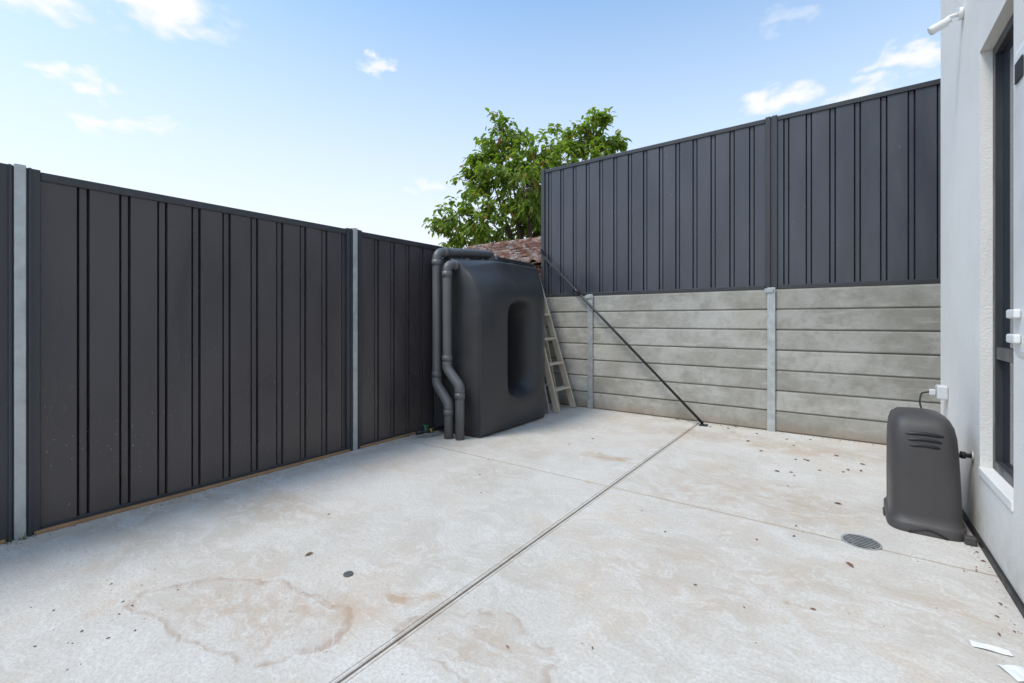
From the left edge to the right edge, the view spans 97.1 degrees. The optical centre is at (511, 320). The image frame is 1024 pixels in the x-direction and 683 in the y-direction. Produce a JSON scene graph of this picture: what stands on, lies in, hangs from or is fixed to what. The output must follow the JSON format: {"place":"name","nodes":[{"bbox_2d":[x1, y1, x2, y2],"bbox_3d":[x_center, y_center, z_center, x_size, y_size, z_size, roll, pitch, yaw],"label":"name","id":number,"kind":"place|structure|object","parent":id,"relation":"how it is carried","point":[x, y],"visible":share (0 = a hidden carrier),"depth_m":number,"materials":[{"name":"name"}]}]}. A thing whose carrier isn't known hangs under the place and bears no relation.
{"place":"outdoors","nodes":[
{"label":"outdoors","id":0,"kind":"place"},
{"bbox_2d":[343,571,352,576],"bbox_3d":[-0.722,1.116,1.992,0.042,0.006,0.042,0,0,36],"label":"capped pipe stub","id":1,"kind":"object","parent":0,"point":[347,573],"visible":1,"depth_m":1.99,"materials":[{"name":"grey plastic"}]},
{"bbox_2d":[0,0,940,247],"label":"sky","id":2,"kind":"structure","parent":0,"point":[359,114],"materials":[{"name":"blue"}]},
{"bbox_2d":[0,403,1023,682],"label":"concrete paving","id":3,"kind":"structure","parent":0,"point":[560,555],"depth_m":1.99,"materials":[{"name":"grey concrete"}]},
{"bbox_2d":[0,163,535,543],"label":"steel panel fence","id":4,"kind":"object","parent":3,"relation":"on","point":[155,348],"visible":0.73,"depth_m":2.90,"materials":[{"name":"grey metal"}]},
{"bbox_2d":[5,419,736,544],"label":"weeds","id":5,"kind":"object","parent":3,"relation":"on","point":[36,535],"visible":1,"depth_m":2.31,"materials":[{"name":"plant"}]},
{"bbox_2d":[434,257,544,437],"bbox_3d":[-0.179,0.218,4.926,0.645,1.797,1.250,0,0,36],"label":"slimline water tank","id":6,"kind":"object","parent":3,"relation":"on","point":[498,335],"visible":0.88,"depth_m":4.50,"materials":[{"name":"black plastic"}]},
{"bbox_2d":[415,424,443,434],"bbox_3d":[-0.760,1.042,4.397,0.391,0.093,0.102,0,0,-42],"label":"tank outlet valve","id":7,"kind":"object","parent":6,"relation":"attached to","point":[426,430],"visible":0.98,"depth_m":4.32,"materials":[{"name":"green plastic"}]},
{"bbox_2d":[432,247,494,439],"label":"grey downpipes","id":8,"kind":"object","parent":6,"relation":"attached to","point":[449,266],"visible":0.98,"depth_m":4.33,"materials":[{"name":"plastic"}]},
{"bbox_2d":[7,412,1021,674],"bbox_3d":[0.419,1.117,2.992,3.946,0.004,5.163,0,0,36],"label":"gravel debris","id":9,"kind":"object","parent":3,"relation":"on","point":[495,526],"visible":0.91,"depth_m":2.20,"materials":[{"name":"gravel"}]},
{"bbox_2d":[545,386,549,412],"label":"leaning planks","id":10,"kind":"object","parent":3,"relation":"on","point":[547,408],"visible":0.19,"depth_m":5.46,"materials":[{"name":"grey wood"}]},
{"bbox_2d":[539,275,575,412],"bbox_3d":[0.450,0.250,5.792,0.609,1.741,0.438,0,0,36],"label":"wooden stepladder","id":11,"kind":"object","parent":3,"relation":"on","point":[551,382],"visible":0.37,"depth_m":5.84,"materials":[{"name":"wood"}]},
{"bbox_2d":[587,294,592,408],"bbox_3d":[0.997,0.393,5.762,0.072,1.455,0.010,0,0,36],"label":"steel post","id":12,"kind":"object","parent":3,"relation":"on","point":[590,357],"visible":1,"depth_m":5.75,"materials":[{"name":"grey metal"}]},
{"bbox_2d":[539,249,707,426],"bbox_3d":[1.226,0.068,5.502,2.210,2.102,0.085,0,0,40],"label":"fence brace pole","id":13,"kind":"object","parent":3,"relation":"on","point":[547,261],"visible":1,"depth_m":5.39,"materials":[{"name":"black metal"}]},
{"bbox_2d":[305,421,1015,648],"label":"fallen leaves","id":14,"kind":"object","parent":3,"relation":"on","point":[850,564],"visible":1,"depth_m":2.17,"materials":[{"name":"brown plant"}]},
{"bbox_2d":[545,284,940,444],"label":"sleepers","id":15,"kind":"object","parent":3,"relation":"on","point":[703,355],"visible":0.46,"depth_m":4.64,"materials":[{"name":"concrete"}]},
{"bbox_2d":[541,78,940,296],"bbox_3d":[3.779,-1.204,3.833,8.320,1.777,0.072,0,0,36],"label":"raised steel panel fence","id":16,"kind":"object","parent":15,"relation":"on","point":[845,193],"visible":0.69,"depth_m":4.67,"materials":[{"name":"grey metal"}]},
{"bbox_2d":[767,287,774,431],"bbox_3d":[2.625,0.393,4.575,0.072,1.455,0.010,0,0,36],"label":"steel post","id":17,"kind":"object","parent":3,"relation":"on","point":[770,361],"visible":1,"depth_m":4.57,"materials":[{"name":"grey metal"}]},
{"bbox_2d":[841,534,881,549],"bbox_3d":[1.764,1.116,2.284,0.166,0.007,0.166,0,0,36],"label":"floor drain grate","id":18,"kind":"object","parent":3,"relation":"on","point":[861,541],"visible":1,"depth_m":2.28,"materials":[{"name":"metal"}]},
{"bbox_2d":[883,407,976,545],"bbox_3d":[2.288,0.811,2.513,0.348,0.618,0.448,0,0,36],"label":"water pump cover","id":19,"kind":"object","parent":3,"relation":"on","point":[923,488],"visible":1,"depth_m":2.38,"materials":[{"name":"plastic"}]},
{"bbox_2d":[941,0,1023,602],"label":"walls","id":20,"kind":"structure","parent":3,"relation":"on","point":[969,41],"depth_m":2.38,"materials":[{"name":"white paint"}]},
{"bbox_2d":[919,385,947,407],"bbox_3d":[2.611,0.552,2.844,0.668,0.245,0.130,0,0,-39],"label":"outdoor power outlet","id":21,"kind":"object","parent":20,"relation":"attached to","point":[940,392],"visible":0.86,"depth_m":2.97,"materials":[{"name":"grey plastic"}]},
{"bbox_2d":[927,6,964,34],"bbox_3d":[2.526,-1.742,2.637,0.154,0.115,0.070,0,0,36],"label":"security camera","id":22,"kind":"object","parent":20,"relation":"attached to","point":[940,25],"depth_m":2.62,"materials":[{"name":"white plastic"}]},
{"bbox_2d":[959,451,973,461],"bbox_3d":[2.417,0.720,2.421,0.074,0.056,0.056,0,0,36],"label":"water pipe fitting","id":23,"kind":"object","parent":20,"relation":"attached to","point":[963,455],"visible":0.92,"depth_m":2.41,"materials":[{"name":"black plastic"}]},
{"bbox_2d":[962,509,1023,617],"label":"base membrane","id":24,"kind":"object","parent":20,"relation":"attached to","point":[1012,593],"depth_m":2.00,"materials":[{"name":"black plastic"}]},
{"bbox_2d":[978,467,1013,511],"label":"sill","id":25,"kind":"structure","parent":20,"relation":"attached to","point":[1000,486],"depth_m":2.05,"materials":[{"name":"white concrete"}]},
{"bbox_2d":[995,461,1013,487],"bbox_3d":[2.263,0.714,2.017,0.060,0.045,0.465,0,0,36],"label":"frame bottom","id":26,"kind":"object","parent":25,"relation":"on","point":[1004,471],"visible":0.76,"depth_m":2.10,"materials":[{"name":"grey metal"}]},
{"bbox_2d":[1003,34,1013,471],"bbox_3d":[2.261,-0.310,2.019,0.003,2.004,0.467,0,0,36],"label":"glass","id":27,"kind":"object","parent":26,"relation":"on","point":[1008,243],"visible":0.56,"depth_m":2.13,"materials":[{"name":"black glass"}]},
{"bbox_2d":[993,46,1002,469],"bbox_3d":[2.413,-0.309,2.223,0.060,2.093,0.043,0,0,36],"label":"frame","id":28,"kind":"object","parent":20,"relation":"attached to","point":[997,252],"visible":0.48,"depth_m":2.22,"materials":[{"name":"black metal"}]},
{"bbox_2d":[996,347,1013,362],"bbox_3d":[2.265,0.160,2.016,0.056,0.060,0.465,0,0,36],"label":"transom","id":29,"kind":"object","parent":28,"relation":"attached to","point":[1004,354],"visible":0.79,"depth_m":2.11,"materials":[{"name":"grey metal"}]},
{"bbox_2d":[995,13,1013,53],"bbox_3d":[2.263,-1.333,2.017,0.060,0.044,0.465,0,0,36],"label":"frame top","id":30,"kind":"object","parent":20,"relation":"attached to","point":[1004,38],"visible":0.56,"depth_m":2.10,"materials":[{"name":"grey metal"}]},
{"bbox_2d":[1006,41,1023,359],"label":"air conditioner unit","id":31,"kind":"object","parent":20,"relation":"attached to","point":[1016,313],"visible":1,"depth_m":0.99,"materials":[{"name":"white plastic"}]},
{"bbox_2d":[969,640,1012,655],"bbox_3d":[1.631,1.115,1.540,0.100,0.003,0.035,0,0,30],"label":"paper scrap","id":32,"kind":"object","parent":3,"relation":"on","point":[992,648],"visible":1,"depth_m":1.54,"materials":[{"name":"white paper"}]},
{"bbox_2d":[998,664,1023,681],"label":"paper scrap","id":33,"kind":"object","parent":3,"relation":"on","point":[1016,672],"visible":1,"depth_m":1.44,"materials":[{"name":"white paper"}]},
{"bbox_3d":[2.661,0.393,4.625,0.008,1.455,0.112,0,0,36],"label":"steel post","id":34,"kind":"object","parent":3,"relation":"on","visible":0},
{"bbox_2d":[764,288,772,292],"bbox_3d":[2.602,-0.305,4.578,0.080,0.040,0.011,0,0,36],"label":"post bracket","id":35,"kind":"object","parent":34,"relation":"attached to","point":[768,290],"visible":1,"depth_m":4.58,"materials":[{"name":"metal"}]},
{"bbox_2d":[422,106,631,248],"bbox_3d":[0.489,-2.651,14.290,5.571,7.645,5.338,0,0,36],"label":"leafy tree","id":36,"kind":"object","parent":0,"point":[522,207],"visible":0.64,"depth_m":13.44,"materials":[{"name":"green plant"}]},
{"bbox_2d":[519,260,540,264],"bbox_3d":[-0.143,-1.380,10.624,4.950,0.720,3.600,0,0,36],"label":"roof underlay","id":37,"kind":"object","parent":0,"point":[534,262],"depth_m":8.27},
{"bbox_2d":[534,265,540,278],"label":"walls","id":38,"kind":"structure","parent":0,"point":[538,267],"depth_m":8.36,"materials":[{"name":"red brick"}]},
{"bbox_2d":[476,240,540,262],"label":"roof tiles","id":39,"kind":"object","parent":38,"relation":"on","point":[525,251],"visible":0.22,"depth_m":9.27,"materials":[{"name":"red tile"}]},
{"bbox_2d":[467,244,481,248],"bbox_3d":[-0.888,-1.759,11.024,0.425,0.231,0.160,0,0,-10],"label":"hip cap","id":40,"kind":"object","parent":39,"relation":"on","point":[473,247],"visible":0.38,"depth_m":10.95,"materials":[{"name":"tile"}]},
{"bbox_2d":[481,242,495,246],"bbox_3d":[-0.567,-1.788,10.933,0.411,0.195,0.170,0,0,36],"label":"ridge cap","id":41,"kind":"object","parent":39,"relation":"on","point":[487,244],"visible":0.37,"depth_m":10.86,"materials":[{"name":"tile"}]},
{"bbox_2d":[492,240,506,245],"bbox_3d":[-0.276,-1.788,10.721,0.411,0.195,0.170,0,0,36],"label":"ridge cap","id":42,"kind":"object","parent":39,"relation":"on","point":[500,243],"visible":0.37,"depth_m":10.63,"materials":[{"name":"tile"}]},
{"bbox_2d":[505,239,519,243],"bbox_3d":[0.015,-1.788,10.509,0.411,0.195,0.170,0,0,36],"label":"ridge cap","id":43,"kind":"object","parent":39,"relation":"on","point":[511,241],"visible":0.37,"depth_m":10.42,"materials":[{"name":"tile"}]},
{"bbox_2d":[518,237,532,242],"bbox_3d":[0.306,-1.788,10.297,0.411,0.195,0.170,0,0,36],"label":"ridge cap","id":44,"kind":"object","parent":39,"relation":"on","point":[525,239],"visible":0.4,"depth_m":10.20,"materials":[{"name":"tile"}]},
{"bbox_2d":[529,236,540,241],"bbox_3d":[0.597,-1.788,10.085,0.411,0.195,0.170,0,0,36],"label":"ridge cap","id":45,"kind":"object","parent":39,"relation":"on","point":[537,238],"visible":0.29,"depth_m":10.03,"materials":[{"name":"tile"}]}
]}

